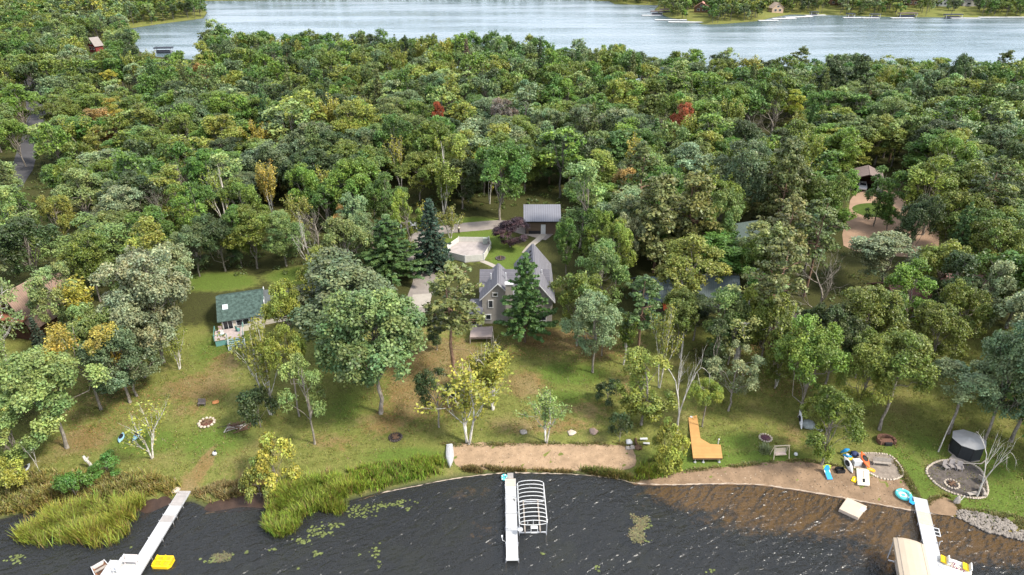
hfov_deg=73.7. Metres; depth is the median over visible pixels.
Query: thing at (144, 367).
broadleaf tree
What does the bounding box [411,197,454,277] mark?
spruce tree
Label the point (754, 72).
pine tree
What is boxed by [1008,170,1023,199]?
broadleaf tree
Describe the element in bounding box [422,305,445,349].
broadleaf tree
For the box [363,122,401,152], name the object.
broadleaf tree
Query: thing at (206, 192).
broadleaf tree
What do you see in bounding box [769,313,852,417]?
broadleaf tree
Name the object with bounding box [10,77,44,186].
road
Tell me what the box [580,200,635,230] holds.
broadleaf tree
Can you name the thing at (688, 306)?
broadleaf tree
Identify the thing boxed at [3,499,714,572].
lily pads
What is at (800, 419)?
kayak
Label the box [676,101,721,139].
broadleaf tree
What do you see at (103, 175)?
broadleaf tree
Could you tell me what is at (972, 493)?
bench
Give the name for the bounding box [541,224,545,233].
door
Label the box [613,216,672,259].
broadleaf tree
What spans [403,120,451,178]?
broadleaf tree
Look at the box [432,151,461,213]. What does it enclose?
birch tree
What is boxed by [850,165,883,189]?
open garage
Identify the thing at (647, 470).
tall grass
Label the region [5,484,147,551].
reeds
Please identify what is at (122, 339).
broadleaf tree
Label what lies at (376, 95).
spruce tree
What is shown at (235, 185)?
broadleaf tree
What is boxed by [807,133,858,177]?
broadleaf tree
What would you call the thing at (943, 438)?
tree snag
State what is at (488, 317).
window
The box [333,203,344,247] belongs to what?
broadleaf tree
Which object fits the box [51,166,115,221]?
broadleaf tree
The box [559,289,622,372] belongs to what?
broadleaf tree
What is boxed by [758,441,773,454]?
yucca plant
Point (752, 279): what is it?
broadleaf tree
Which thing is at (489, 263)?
footpath
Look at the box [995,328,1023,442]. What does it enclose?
broadleaf tree
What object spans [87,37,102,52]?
shore house
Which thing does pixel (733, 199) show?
broadleaf tree
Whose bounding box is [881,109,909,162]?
pine tree
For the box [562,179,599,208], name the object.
broadleaf tree
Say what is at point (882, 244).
broadleaf tree
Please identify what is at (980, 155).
broadleaf tree
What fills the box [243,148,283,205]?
broadleaf tree
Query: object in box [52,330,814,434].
leaf litter
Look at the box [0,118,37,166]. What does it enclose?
broadleaf tree
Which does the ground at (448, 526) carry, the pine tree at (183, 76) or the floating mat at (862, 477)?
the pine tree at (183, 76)
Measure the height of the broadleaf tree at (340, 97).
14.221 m
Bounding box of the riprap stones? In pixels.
[956,509,1023,540]
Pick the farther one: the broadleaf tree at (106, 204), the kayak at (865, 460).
the broadleaf tree at (106, 204)
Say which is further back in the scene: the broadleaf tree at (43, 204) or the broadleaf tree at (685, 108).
the broadleaf tree at (685, 108)
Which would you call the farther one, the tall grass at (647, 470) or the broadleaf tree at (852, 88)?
the broadleaf tree at (852, 88)
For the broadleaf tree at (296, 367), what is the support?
on the ground at (448, 526)
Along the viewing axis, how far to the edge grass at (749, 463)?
83.67 m
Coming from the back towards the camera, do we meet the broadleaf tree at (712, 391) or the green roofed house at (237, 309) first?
the green roofed house at (237, 309)
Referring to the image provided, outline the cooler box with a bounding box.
[851,458,862,465]
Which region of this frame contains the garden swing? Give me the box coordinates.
[770,445,789,459]
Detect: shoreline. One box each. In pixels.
[358,472,505,500]
[515,472,952,516]
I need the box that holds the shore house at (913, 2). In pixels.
[905,0,918,4]
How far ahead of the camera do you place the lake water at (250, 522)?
76.35 m
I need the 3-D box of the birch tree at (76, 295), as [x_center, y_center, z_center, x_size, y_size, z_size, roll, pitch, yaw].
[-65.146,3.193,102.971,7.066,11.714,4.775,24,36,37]
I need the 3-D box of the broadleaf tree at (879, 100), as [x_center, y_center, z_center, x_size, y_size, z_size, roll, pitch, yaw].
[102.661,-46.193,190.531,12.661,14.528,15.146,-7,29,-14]
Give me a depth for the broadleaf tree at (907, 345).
81.58 m
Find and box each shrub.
[0,455,28,488]
[50,468,95,495]
[87,449,122,478]
[235,384,279,427]
[238,455,274,502]
[249,431,303,497]
[594,378,620,407]
[606,412,633,439]
[650,416,679,457]
[653,431,690,476]
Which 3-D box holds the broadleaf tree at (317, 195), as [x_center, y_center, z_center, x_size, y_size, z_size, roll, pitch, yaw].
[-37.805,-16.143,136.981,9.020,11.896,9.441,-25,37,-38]
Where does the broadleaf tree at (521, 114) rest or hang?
on the ground at (448, 526)
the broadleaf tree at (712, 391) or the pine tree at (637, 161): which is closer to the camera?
the broadleaf tree at (712, 391)
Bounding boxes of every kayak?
[118,432,124,441]
[798,410,802,428]
[844,456,852,472]
[860,451,869,467]
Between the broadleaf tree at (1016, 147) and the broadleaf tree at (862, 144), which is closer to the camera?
the broadleaf tree at (1016, 147)
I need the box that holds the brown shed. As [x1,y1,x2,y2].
[523,204,560,233]
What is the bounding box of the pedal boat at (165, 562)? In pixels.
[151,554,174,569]
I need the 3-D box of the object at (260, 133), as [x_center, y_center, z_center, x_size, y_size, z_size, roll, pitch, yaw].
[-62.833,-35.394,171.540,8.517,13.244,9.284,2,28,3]
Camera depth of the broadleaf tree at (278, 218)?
122.01 m
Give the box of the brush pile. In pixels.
[217,421,250,433]
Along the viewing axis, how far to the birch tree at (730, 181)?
133.52 m
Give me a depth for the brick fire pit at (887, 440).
86.17 m
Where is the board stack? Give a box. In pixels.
[640,438,649,443]
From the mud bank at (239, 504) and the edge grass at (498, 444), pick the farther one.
the edge grass at (498, 444)
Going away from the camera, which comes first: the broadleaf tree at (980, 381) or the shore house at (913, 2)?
the broadleaf tree at (980, 381)
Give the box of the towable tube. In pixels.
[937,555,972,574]
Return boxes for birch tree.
[50,274,93,319]
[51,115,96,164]
[119,399,170,458]
[162,324,187,368]
[180,138,191,172]
[198,166,232,215]
[216,311,286,414]
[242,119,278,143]
[253,159,277,211]
[277,194,313,249]
[303,105,312,122]
[313,92,339,140]
[313,164,333,218]
[340,82,364,98]
[381,134,409,186]
[413,358,511,444]
[416,201,429,236]
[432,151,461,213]
[433,133,454,190]
[435,204,463,237]
[464,342,513,410]
[468,76,482,94]
[470,336,499,401]
[478,143,504,203]
[513,386,571,443]
[522,94,545,106]
[618,311,637,364]
[624,131,641,158]
[642,78,651,102]
[645,302,685,387]
[667,255,702,325]
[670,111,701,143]
[678,298,699,357]
[700,165,739,200]
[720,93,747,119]
[773,301,800,386]
[792,108,807,121]
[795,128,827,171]
[875,64,907,88]
[878,62,896,80]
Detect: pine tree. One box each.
[0,265,7,282]
[141,56,167,104]
[175,60,189,82]
[255,83,275,139]
[279,43,298,85]
[281,73,297,92]
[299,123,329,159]
[342,150,385,197]
[354,214,431,285]
[357,136,384,170]
[397,35,414,66]
[413,80,424,104]
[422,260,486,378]
[493,252,558,342]
[532,125,566,183]
[585,101,601,137]
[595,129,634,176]
[618,140,660,236]
[628,172,690,272]
[637,94,660,120]
[658,70,689,94]
[669,170,723,255]
[732,69,750,86]
[740,221,799,296]
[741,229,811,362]
[745,63,764,114]
[755,150,808,223]
[756,192,811,271]
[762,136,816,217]
[795,197,850,296]
[805,99,819,142]
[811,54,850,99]
[813,68,830,103]
[840,53,875,86]
[854,77,883,112]
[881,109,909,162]
[936,84,957,96]
[941,201,976,273]
[945,90,956,96]
[962,155,1023,252]
[972,77,996,119]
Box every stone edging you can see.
[847,452,903,480]
[925,459,988,498]
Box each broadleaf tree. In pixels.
[0,82,48,131]
[0,103,14,152]
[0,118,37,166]
[0,160,23,189]
[0,183,49,264]
[0,192,56,236]
[0,215,62,276]
[0,277,26,364]
[0,327,9,387]
[0,344,111,449]
[0,389,49,462]
[22,260,76,324]
[28,114,70,157]
[31,95,81,124]
[34,194,78,241]
[38,157,94,190]
[38,321,126,410]
[47,211,131,282]
[48,82,92,120]
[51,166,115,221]
[52,115,108,151]
[56,229,110,301]
[59,301,131,370]
[63,171,100,209]
[72,93,116,110]
[75,107,117,150]
[76,148,118,171]
[76,325,143,402]
[77,208,131,254]
[82,125,110,170]
[85,139,126,166]
[85,159,113,172]
[87,170,121,191]
[87,243,190,362]
[91,184,144,238]
[91,287,176,377]
[93,335,164,396]
[94,170,168,222]
[99,69,121,93]
[101,95,122,122]
[102,249,158,323]
[115,93,152,119]
[117,172,152,212]
[119,151,157,174]
[120,101,169,132]
[124,204,175,246]
[124,215,175,300]
[126,125,167,148]
[136,128,184,178]
[144,163,185,226]
[148,239,193,305]
[150,136,195,179]
[152,80,200,107]
[157,97,210,128]
[161,113,201,147]
[163,181,207,256]
[166,184,216,224]
[168,220,219,276]
[179,147,230,207]
[187,113,229,138]
[188,129,214,148]
[188,212,243,271]
[195,90,233,116]
[196,113,246,148]
[198,113,248,147]
[202,151,240,170]
[203,148,242,172]
[204,158,264,204]
[207,136,248,153]
[208,90,249,104]
[209,171,277,204]
[217,177,272,226]
[220,203,270,268]
[221,204,252,265]
[227,101,257,121]
[231,95,273,134]
[232,137,280,163]
[239,140,292,195]
[242,94,269,135]
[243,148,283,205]
[253,139,300,186]
[255,322,306,416]
[259,278,315,331]
[262,209,310,265]
[274,89,304,127]
[274,151,325,203]
[277,120,332,156]
[277,351,326,444]
[281,245,397,343]
[284,162,328,226]
[293,85,319,98]
[294,244,323,296]
[300,147,344,185]
[300,177,346,233]
[310,286,427,414]
[312,93,356,134]
[316,129,358,151]
[320,154,379,213]
[320,216,374,262]
[322,139,375,168]
[330,98,376,140]
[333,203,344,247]
[335,154,383,199]
[335,191,372,253]
[344,126,379,155]
[344,127,390,154]
[347,99,368,123]
[353,147,401,172]
[353,210,386,253]
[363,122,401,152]
[363,171,408,219]
[366,95,408,122]
[366,113,397,151]
[371,113,414,180]
[386,89,426,107]
[390,188,425,246]
[395,149,444,202]
[396,113,429,167]
[398,99,433,124]
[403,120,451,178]
[407,72,454,103]
[411,366,456,427]
[418,114,457,151]
[422,107,452,121]
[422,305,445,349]
[431,101,443,117]
[439,128,483,199]
[441,148,484,208]
[453,94,489,112]
[466,96,501,129]
[467,131,520,193]
[469,113,523,138]
[472,138,531,220]
[473,122,513,184]
[488,114,540,138]
[490,97,519,116]
[491,216,530,246]
[505,135,547,191]
[512,114,532,132]
[515,108,548,130]
[531,108,565,145]
[545,146,583,180]
[547,78,582,117]
[547,271,610,345]
[553,217,579,274]
[559,103,589,133]
[559,158,607,248]
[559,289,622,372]
[560,130,592,176]
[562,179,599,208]
[563,103,602,137]
[574,237,630,306]
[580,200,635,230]
[581,207,617,272]
[582,130,612,157]
[582,182,621,207]
[583,148,620,191]
[586,318,614,355]
[594,184,653,255]
[595,103,629,108]
[598,113,645,131]
[603,129,633,156]
[603,216,637,288]
[605,71,649,103]
[605,108,634,116]
[607,160,636,189]
[611,167,638,192]
[612,212,646,276]
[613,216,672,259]
[614,116,658,150]
[614,345,679,425]
[615,151,668,184]
[619,112,662,136]
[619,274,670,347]
[625,128,666,148]
[627,151,675,173]
[632,114,654,131]
[642,166,692,197]
[643,145,654,171]
[652,232,732,287]
[661,287,703,350]
[665,138,711,166]
[669,102,693,134]
[669,141,715,187]
[673,157,718,175]
[676,96,716,128]
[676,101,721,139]
[679,148,702,182]
[686,377,723,426]
[689,229,753,278]
[692,293,718,340]
[693,93,715,115]
[695,129,723,155]
[696,117,739,152]
[697,99,726,123]
[697,282,794,359]
[699,117,738,133]
[700,317,729,378]
[702,286,745,355]
[703,340,766,411]
[704,151,742,171]
[705,135,748,157]
[705,185,745,246]
[708,174,749,217]
[710,137,772,204]
[712,81,752,118]
[716,139,755,190]
[720,287,753,364]
[721,117,768,156]
[728,283,768,358]
[733,220,808,266]
[737,233,771,275]
[740,266,767,297]
[747,291,795,356]
[752,153,778,198]
[760,166,835,213]
[762,313,804,388]
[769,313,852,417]
[770,127,808,157]
[781,88,806,123]
[796,301,830,333]
[799,171,837,210]
[799,384,868,464]
[800,90,848,119]
[805,172,850,222]
[806,122,845,148]
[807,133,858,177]
[810,134,845,169]
[811,303,870,383]
[816,105,855,123]
[824,127,873,165]
[828,85,862,103]
[829,95,871,117]
[831,283,910,377]
[832,112,887,160]
[832,168,861,225]
[834,342,899,423]
[846,80,876,95]
[848,230,935,281]
[851,326,940,430]
[855,290,908,353]
[858,113,909,164]
[859,96,910,145]
[863,165,895,226]
[866,97,917,157]
[877,89,922,116]
[879,169,909,230]
[883,257,938,324]
[892,193,946,263]
[901,128,950,168]
[902,153,968,234]
[904,118,964,157]
[907,299,973,370]
[915,238,974,279]
[919,248,984,330]
[921,96,973,119]
[924,132,978,185]
[926,127,979,157]
[929,161,974,189]
[930,190,993,244]
[932,356,1013,434]
[933,147,996,166]
[935,159,995,225]
[938,278,997,350]
[941,95,975,110]
[943,207,1013,253]
[946,53,988,87]
[958,164,1004,193]
[963,259,1017,329]
[968,216,1023,274]
[969,248,1023,328]
[974,318,1023,439]
[976,144,997,158]
[976,205,1023,252]
[977,123,1020,157]
[982,139,1023,168]
[984,289,1023,385]
[991,183,1023,225]
[993,180,1023,216]
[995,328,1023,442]
[996,159,1023,179]
[1002,204,1023,246]
[1007,268,1023,295]
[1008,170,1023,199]
[1009,127,1023,158]
[1011,151,1023,159]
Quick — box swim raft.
[838,498,866,519]
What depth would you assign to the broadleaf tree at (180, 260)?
106.54 m
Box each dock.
[101,491,190,574]
[501,473,518,571]
[655,19,686,20]
[668,21,700,22]
[785,16,812,17]
[913,497,958,574]
[951,18,980,18]
[979,17,1023,17]
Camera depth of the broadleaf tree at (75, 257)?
109.81 m
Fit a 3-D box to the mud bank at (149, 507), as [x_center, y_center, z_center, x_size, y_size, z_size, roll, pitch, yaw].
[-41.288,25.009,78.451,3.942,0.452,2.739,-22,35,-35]
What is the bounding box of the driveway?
[405,220,552,313]
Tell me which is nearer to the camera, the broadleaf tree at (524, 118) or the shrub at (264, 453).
the shrub at (264, 453)
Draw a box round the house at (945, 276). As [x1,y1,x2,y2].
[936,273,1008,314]
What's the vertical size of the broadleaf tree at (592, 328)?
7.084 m
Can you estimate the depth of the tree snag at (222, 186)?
138.97 m
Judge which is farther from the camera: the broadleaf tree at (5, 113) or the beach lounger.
the broadleaf tree at (5, 113)
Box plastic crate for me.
[835,467,845,473]
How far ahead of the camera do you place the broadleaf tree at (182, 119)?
176.43 m
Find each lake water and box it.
[1,480,878,574]
[131,0,1023,86]
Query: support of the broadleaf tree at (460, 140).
on the ground at (448, 526)
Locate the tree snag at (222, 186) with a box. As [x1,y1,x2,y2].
[218,168,226,207]
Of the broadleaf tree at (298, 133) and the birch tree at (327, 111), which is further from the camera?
the birch tree at (327, 111)
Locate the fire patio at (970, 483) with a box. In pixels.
[927,460,986,496]
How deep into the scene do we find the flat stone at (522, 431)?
88.61 m
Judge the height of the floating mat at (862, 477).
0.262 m
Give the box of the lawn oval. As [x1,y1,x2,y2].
[852,203,894,216]
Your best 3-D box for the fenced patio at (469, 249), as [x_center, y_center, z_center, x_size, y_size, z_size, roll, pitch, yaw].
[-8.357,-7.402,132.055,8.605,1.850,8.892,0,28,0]
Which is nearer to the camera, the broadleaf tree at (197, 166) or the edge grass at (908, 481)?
the edge grass at (908, 481)
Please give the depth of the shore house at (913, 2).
533.98 m
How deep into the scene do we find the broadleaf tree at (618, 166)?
147.90 m
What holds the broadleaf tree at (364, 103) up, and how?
on the ground at (448, 526)
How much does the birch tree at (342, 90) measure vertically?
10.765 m
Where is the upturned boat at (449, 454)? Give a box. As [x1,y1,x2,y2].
[445,444,453,466]
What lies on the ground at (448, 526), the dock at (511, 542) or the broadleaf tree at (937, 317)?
the broadleaf tree at (937, 317)
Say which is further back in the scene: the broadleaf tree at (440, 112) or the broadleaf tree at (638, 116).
the broadleaf tree at (440, 112)
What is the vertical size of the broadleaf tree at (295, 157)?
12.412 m
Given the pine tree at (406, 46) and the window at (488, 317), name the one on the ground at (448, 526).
the pine tree at (406, 46)
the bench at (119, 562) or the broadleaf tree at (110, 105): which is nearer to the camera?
the bench at (119, 562)
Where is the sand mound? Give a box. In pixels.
[929,497,957,515]
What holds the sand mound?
on the ground at (448, 526)
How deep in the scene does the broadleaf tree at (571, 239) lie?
120.16 m
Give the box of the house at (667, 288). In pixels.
[630,276,682,313]
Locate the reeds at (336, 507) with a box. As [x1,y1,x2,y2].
[320,495,350,518]
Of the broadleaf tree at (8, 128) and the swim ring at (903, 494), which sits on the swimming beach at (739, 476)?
the swim ring at (903, 494)
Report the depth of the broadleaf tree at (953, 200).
122.28 m
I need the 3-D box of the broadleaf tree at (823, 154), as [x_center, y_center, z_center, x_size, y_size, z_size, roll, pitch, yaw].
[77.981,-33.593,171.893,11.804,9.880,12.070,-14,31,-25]
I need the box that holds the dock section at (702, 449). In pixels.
[688,415,721,462]
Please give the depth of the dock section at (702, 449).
85.37 m
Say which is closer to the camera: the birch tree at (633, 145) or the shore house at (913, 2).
the birch tree at (633, 145)
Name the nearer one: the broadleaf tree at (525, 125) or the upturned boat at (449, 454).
the upturned boat at (449, 454)
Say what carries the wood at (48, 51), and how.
on the ground at (448, 526)
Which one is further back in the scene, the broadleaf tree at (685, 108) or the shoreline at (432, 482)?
the broadleaf tree at (685, 108)
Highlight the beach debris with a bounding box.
[440,445,913,505]
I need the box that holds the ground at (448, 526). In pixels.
[0,0,1023,574]
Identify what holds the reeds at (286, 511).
on the ground at (448, 526)
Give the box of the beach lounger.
[823,464,832,479]
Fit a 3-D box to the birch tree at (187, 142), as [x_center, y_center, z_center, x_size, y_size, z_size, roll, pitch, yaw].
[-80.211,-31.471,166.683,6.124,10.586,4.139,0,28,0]
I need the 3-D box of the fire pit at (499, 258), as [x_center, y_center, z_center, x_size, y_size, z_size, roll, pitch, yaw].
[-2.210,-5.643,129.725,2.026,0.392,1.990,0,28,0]
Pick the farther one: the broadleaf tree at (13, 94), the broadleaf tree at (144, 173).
the broadleaf tree at (13, 94)
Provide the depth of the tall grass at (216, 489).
79.91 m
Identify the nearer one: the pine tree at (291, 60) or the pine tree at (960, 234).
the pine tree at (960, 234)
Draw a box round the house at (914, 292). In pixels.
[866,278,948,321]
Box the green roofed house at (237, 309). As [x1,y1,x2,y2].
[216,287,289,330]
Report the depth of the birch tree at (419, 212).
129.25 m
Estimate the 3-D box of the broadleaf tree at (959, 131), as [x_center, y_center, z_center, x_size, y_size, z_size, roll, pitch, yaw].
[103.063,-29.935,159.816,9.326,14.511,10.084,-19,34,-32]
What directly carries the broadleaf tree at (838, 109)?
on the ground at (448, 526)
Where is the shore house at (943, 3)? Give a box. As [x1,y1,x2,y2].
[936,0,947,5]
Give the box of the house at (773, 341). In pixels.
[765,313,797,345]
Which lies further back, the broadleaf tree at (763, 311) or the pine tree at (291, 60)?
the pine tree at (291, 60)
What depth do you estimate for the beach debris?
82.67 m
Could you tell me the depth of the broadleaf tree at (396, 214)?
128.45 m
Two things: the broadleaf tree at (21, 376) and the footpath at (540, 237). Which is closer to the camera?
the broadleaf tree at (21, 376)
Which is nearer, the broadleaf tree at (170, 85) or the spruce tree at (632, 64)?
the broadleaf tree at (170, 85)
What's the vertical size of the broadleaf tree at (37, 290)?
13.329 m
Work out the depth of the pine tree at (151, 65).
223.23 m
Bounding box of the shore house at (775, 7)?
[768,2,783,12]
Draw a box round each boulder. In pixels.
[171,487,180,492]
[589,428,598,434]
[626,439,632,444]
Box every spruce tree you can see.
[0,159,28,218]
[28,317,47,349]
[208,71,217,89]
[371,68,383,107]
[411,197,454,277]
[460,39,471,77]
[533,39,545,83]
[619,51,637,99]
[647,118,662,157]
[687,80,692,93]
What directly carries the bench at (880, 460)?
on the beach patio at (886, 471)
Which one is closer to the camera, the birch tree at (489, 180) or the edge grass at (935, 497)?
the edge grass at (935, 497)
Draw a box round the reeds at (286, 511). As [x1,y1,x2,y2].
[260,464,357,539]
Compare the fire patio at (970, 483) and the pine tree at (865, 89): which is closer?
the fire patio at (970, 483)
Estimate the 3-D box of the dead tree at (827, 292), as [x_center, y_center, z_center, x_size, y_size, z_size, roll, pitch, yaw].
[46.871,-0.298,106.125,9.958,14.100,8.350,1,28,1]
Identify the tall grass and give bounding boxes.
[0,465,181,517]
[191,465,332,503]
[330,451,447,496]
[460,463,637,480]
[579,464,633,480]
[632,459,681,479]
[641,455,683,464]
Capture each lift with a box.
[153,47,173,53]
[517,480,547,542]
[650,11,662,14]
[869,13,880,17]
[885,537,930,574]
[897,12,918,16]
[943,14,963,18]
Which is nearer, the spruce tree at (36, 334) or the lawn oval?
the spruce tree at (36, 334)
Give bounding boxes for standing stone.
[953,495,964,503]
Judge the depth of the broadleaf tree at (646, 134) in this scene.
162.59 m
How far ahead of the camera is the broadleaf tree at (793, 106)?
207.13 m
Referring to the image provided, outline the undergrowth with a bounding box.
[0,121,1016,330]
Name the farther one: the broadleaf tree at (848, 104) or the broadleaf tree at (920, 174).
the broadleaf tree at (848, 104)
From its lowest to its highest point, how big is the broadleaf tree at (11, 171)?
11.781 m
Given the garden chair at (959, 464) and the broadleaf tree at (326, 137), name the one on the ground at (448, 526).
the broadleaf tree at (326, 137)
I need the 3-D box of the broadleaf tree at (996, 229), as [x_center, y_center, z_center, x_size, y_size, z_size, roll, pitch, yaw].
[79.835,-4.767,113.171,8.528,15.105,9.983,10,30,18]
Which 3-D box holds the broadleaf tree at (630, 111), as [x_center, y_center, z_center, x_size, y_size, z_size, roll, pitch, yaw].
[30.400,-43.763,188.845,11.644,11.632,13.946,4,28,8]
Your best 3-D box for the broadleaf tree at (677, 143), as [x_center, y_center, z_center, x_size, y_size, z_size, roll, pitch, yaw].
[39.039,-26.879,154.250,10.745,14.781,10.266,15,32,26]
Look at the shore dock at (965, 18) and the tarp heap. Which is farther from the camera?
the shore dock at (965, 18)
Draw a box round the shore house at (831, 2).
[824,0,840,4]
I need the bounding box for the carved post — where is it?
[82,455,91,466]
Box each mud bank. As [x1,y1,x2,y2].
[136,496,171,519]
[203,492,270,512]
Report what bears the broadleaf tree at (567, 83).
on the ground at (448, 526)
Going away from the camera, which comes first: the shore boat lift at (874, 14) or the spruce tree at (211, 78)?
the spruce tree at (211, 78)
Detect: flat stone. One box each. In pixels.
[519,429,526,433]
[567,429,576,435]
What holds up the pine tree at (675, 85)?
on the ground at (448, 526)
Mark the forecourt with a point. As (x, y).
(860, 225)
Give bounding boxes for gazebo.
[948,429,987,463]
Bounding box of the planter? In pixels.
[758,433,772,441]
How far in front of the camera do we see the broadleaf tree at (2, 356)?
84.45 m
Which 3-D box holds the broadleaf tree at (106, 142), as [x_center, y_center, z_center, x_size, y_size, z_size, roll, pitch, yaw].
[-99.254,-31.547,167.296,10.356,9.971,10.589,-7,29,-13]
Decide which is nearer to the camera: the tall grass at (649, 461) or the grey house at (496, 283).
the tall grass at (649, 461)
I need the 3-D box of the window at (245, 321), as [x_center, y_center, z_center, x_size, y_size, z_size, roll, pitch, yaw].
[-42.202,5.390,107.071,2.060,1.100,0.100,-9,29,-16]
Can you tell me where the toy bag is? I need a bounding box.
[851,451,858,456]
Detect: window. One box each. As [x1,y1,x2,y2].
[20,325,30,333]
[222,321,233,328]
[235,318,249,325]
[485,314,490,319]
[488,300,493,307]
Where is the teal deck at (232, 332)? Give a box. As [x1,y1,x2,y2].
[213,322,244,350]
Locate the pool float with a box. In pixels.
[840,448,851,457]
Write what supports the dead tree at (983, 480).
on the ground at (448, 526)
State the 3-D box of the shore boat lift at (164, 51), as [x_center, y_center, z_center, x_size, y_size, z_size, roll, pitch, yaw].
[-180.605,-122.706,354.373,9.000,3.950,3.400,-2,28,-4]
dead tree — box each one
[24,447,39,470]
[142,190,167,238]
[156,111,190,133]
[169,157,189,204]
[292,207,331,248]
[292,213,317,257]
[668,345,712,427]
[758,98,782,133]
[789,242,844,307]
[975,429,1019,496]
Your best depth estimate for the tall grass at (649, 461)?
83.81 m
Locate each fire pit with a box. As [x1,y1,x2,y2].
[197,416,215,427]
[388,432,402,441]
[495,256,504,259]
[876,433,896,445]
[943,478,959,489]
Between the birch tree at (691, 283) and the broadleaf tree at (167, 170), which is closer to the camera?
the birch tree at (691, 283)
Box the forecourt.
[842,189,938,256]
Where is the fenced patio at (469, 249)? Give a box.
[447,236,490,262]
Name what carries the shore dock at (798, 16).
in the lake water at (559, 24)
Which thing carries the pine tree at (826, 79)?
on the ground at (448, 526)
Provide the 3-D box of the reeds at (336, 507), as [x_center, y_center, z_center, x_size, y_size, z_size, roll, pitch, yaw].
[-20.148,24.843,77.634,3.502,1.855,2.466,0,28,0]
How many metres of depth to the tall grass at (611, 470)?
82.59 m
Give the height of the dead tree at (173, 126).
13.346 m
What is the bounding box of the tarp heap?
[803,419,820,431]
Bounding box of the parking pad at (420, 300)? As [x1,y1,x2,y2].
[410,293,430,307]
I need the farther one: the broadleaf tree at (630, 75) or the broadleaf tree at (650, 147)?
the broadleaf tree at (630, 75)
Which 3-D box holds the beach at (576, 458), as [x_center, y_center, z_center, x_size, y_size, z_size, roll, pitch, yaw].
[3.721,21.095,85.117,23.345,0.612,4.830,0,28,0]
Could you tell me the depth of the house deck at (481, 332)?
105.69 m
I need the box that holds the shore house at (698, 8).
[694,1,708,12]
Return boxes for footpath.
[480,260,494,266]
[522,234,546,252]
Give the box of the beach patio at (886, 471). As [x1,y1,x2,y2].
[850,453,900,479]
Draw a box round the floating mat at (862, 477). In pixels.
[856,468,869,485]
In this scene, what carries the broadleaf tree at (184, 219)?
on the ground at (448, 526)
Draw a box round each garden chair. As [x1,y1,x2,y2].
[942,459,950,470]
[948,459,957,469]
[956,461,963,471]
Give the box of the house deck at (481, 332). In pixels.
[470,326,492,343]
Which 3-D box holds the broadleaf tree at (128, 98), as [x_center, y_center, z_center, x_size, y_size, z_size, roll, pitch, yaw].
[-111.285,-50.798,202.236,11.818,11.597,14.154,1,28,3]
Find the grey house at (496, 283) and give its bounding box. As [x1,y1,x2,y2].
[469,243,555,325]
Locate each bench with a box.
[112,554,124,572]
[123,554,138,564]
[197,399,205,406]
[872,457,891,466]
[967,491,979,496]
[977,474,987,484]
[980,484,986,496]
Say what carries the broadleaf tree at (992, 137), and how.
on the ground at (448, 526)
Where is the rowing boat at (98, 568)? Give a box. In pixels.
[91,559,113,574]
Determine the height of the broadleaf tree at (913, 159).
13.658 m
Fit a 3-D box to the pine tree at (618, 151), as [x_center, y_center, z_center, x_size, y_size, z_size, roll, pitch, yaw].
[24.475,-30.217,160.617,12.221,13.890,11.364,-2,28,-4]
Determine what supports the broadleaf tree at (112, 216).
on the ground at (448, 526)
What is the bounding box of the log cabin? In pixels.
[0,273,67,340]
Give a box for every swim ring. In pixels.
[501,474,506,480]
[895,488,911,500]
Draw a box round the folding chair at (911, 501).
[909,496,914,504]
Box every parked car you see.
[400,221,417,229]
[857,181,866,190]
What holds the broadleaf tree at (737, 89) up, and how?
on the ground at (448, 526)
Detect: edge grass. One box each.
[437,440,645,447]
[630,458,855,482]
[894,457,922,497]
[927,491,961,509]
[957,506,1023,529]
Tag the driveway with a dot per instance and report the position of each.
(418, 286)
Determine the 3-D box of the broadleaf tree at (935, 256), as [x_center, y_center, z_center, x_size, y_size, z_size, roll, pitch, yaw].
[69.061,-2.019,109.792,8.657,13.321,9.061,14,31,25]
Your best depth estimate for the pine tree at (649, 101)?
199.66 m
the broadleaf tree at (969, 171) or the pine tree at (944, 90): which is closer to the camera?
the broadleaf tree at (969, 171)
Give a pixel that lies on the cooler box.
(856, 461)
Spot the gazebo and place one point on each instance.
(966, 445)
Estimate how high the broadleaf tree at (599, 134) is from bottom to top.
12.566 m
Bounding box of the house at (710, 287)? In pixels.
[695,274,740,312]
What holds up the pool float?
on the beach patio at (886, 471)
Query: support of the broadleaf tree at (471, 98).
on the ground at (448, 526)
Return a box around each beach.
[453,442,635,470]
[632,461,915,511]
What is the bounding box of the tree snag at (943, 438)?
[938,419,952,451]
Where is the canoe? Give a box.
[22,463,29,470]
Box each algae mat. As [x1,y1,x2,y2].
[209,551,232,562]
[627,513,650,544]
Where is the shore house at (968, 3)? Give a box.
[960,0,975,5]
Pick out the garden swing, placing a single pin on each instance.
(780, 451)
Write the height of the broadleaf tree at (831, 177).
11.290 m
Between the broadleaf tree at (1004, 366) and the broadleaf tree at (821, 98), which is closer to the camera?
the broadleaf tree at (1004, 366)
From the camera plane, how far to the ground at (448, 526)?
85.72 m
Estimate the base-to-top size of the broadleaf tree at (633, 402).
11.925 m
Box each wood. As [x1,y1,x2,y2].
[0,0,1023,32]
[0,9,1023,437]
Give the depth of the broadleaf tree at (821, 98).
193.24 m
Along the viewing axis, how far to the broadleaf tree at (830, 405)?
79.17 m
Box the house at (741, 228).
[727,220,762,246]
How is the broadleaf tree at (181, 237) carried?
on the ground at (448, 526)
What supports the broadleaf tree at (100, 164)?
on the ground at (448, 526)

